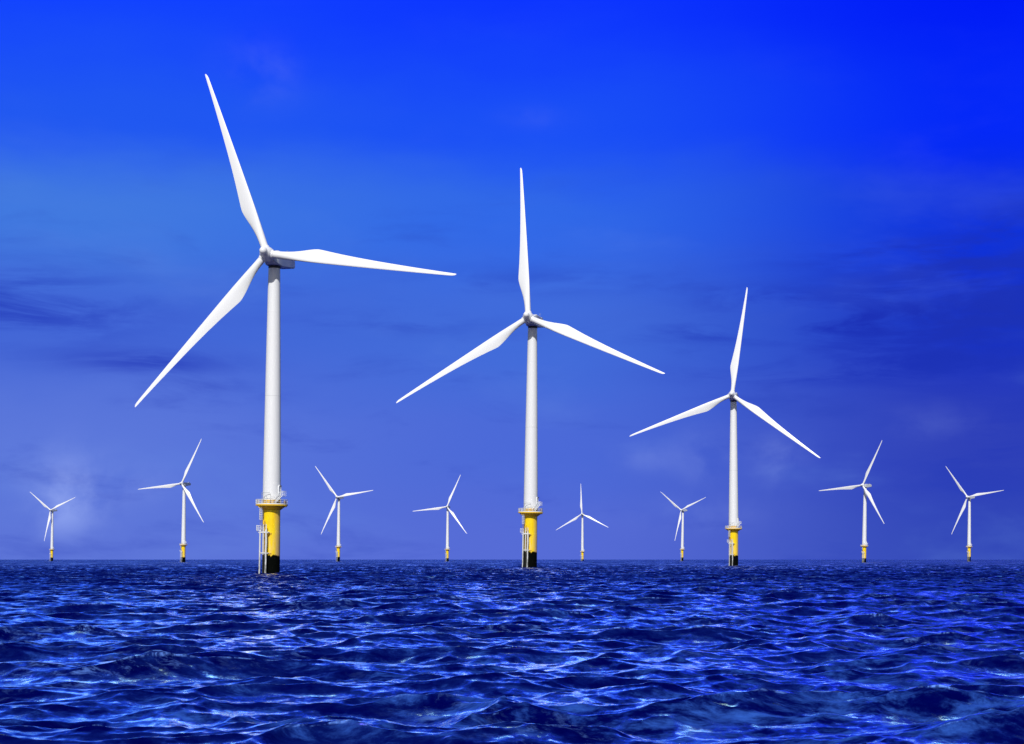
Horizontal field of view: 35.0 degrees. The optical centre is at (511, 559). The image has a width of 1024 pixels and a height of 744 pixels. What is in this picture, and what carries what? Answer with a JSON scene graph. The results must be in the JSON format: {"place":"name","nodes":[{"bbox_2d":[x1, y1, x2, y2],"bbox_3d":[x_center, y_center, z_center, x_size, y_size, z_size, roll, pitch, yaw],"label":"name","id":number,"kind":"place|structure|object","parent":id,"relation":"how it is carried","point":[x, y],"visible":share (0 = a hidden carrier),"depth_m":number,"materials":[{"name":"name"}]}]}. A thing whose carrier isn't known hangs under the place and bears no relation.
{"place":"outdoors","nodes":[
{"label":"outdoors","id":0,"kind":"place"},
{"bbox_2d":[0,560,1023,743],"bbox_3d":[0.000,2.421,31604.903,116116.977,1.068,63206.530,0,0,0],"label":"sea","id":1,"kind":"structure","parent":0,"point":[515,652],"depth_m":40.67,"materials":[{"name":"liquid"}]},
{"bbox_2d":[30,492,74,560],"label":"wind turbine","id":2,"kind":"object","parent":1,"relation":"in","point":[52,510],"visible":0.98,"depth_m":2463.72,"materials":[{"name":"paint"}]},
{"bbox_2d":[141,440,202,561],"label":"wind turbine","id":3,"kind":"object","parent":1,"relation":"in","point":[183,544],"visible":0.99,"depth_m":1451.55,"materials":[{"name":"paint"}]},
{"bbox_2d":[135,74,455,573],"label":"wind turbine","id":4,"kind":"object","parent":1,"relation":"in","point":[271,505],"visible":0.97,"depth_m":268.11,"materials":[{"name":"paint"}]},
{"bbox_2d":[315,466,372,561],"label":"wind turbine","id":5,"kind":"object","parent":1,"relation":"in","point":[337,546],"visible":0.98,"depth_m":1956.92,"materials":[{"name":"paint"}]},
{"bbox_2d":[416,474,466,560],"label":"wind turbine","id":6,"kind":"object","parent":1,"relation":"in","point":[447,549],"visible":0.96,"depth_m":2072.81,"materials":[{"name":"paint"}]},
{"bbox_2d":[396,168,664,567],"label":"wind turbine","id":7,"kind":"object","parent":1,"relation":"in","point":[530,512],"visible":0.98,"depth_m":478.89,"materials":[{"name":"paint"}]},
{"bbox_2d":[558,493,606,560],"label":"wind turbine","id":8,"kind":"object","parent":1,"relation":"in","point":[582,551],"visible":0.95,"depth_m":2710.20,"materials":[{"name":"paint"}]},
{"bbox_2d":[661,492,705,560],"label":"wind turbine","id":9,"kind":"object","parent":1,"relation":"in","point":[683,510],"visible":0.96,"depth_m":2478.46,"materials":[{"name":"paint"}]},
{"bbox_2d":[630,288,819,565],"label":"wind turbine","id":10,"kind":"object","parent":1,"relation":"in","point":[732,396],"visible":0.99,"depth_m":615.54,"materials":[{"name":"paint"}]},
{"bbox_2d":[819,441,883,561],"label":"wind turbine","id":11,"kind":"object","parent":1,"relation":"in","point":[864,527],"visible":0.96,"depth_m":1340.15,"materials":[{"name":"paint"}]},
{"bbox_2d":[946,467,1002,561],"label":"wind turbine","id":12,"kind":"object","parent":1,"relation":"in","point":[969,544],"visible":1,"depth_m":1959.60,"materials":[{"name":"paint"}]},
{"bbox_2d":[0,0,1023,559],"label":"sky","id":13,"kind":"structure","parent":0,"point":[856,167],"materials":[{"name":"blue"}]}
]}

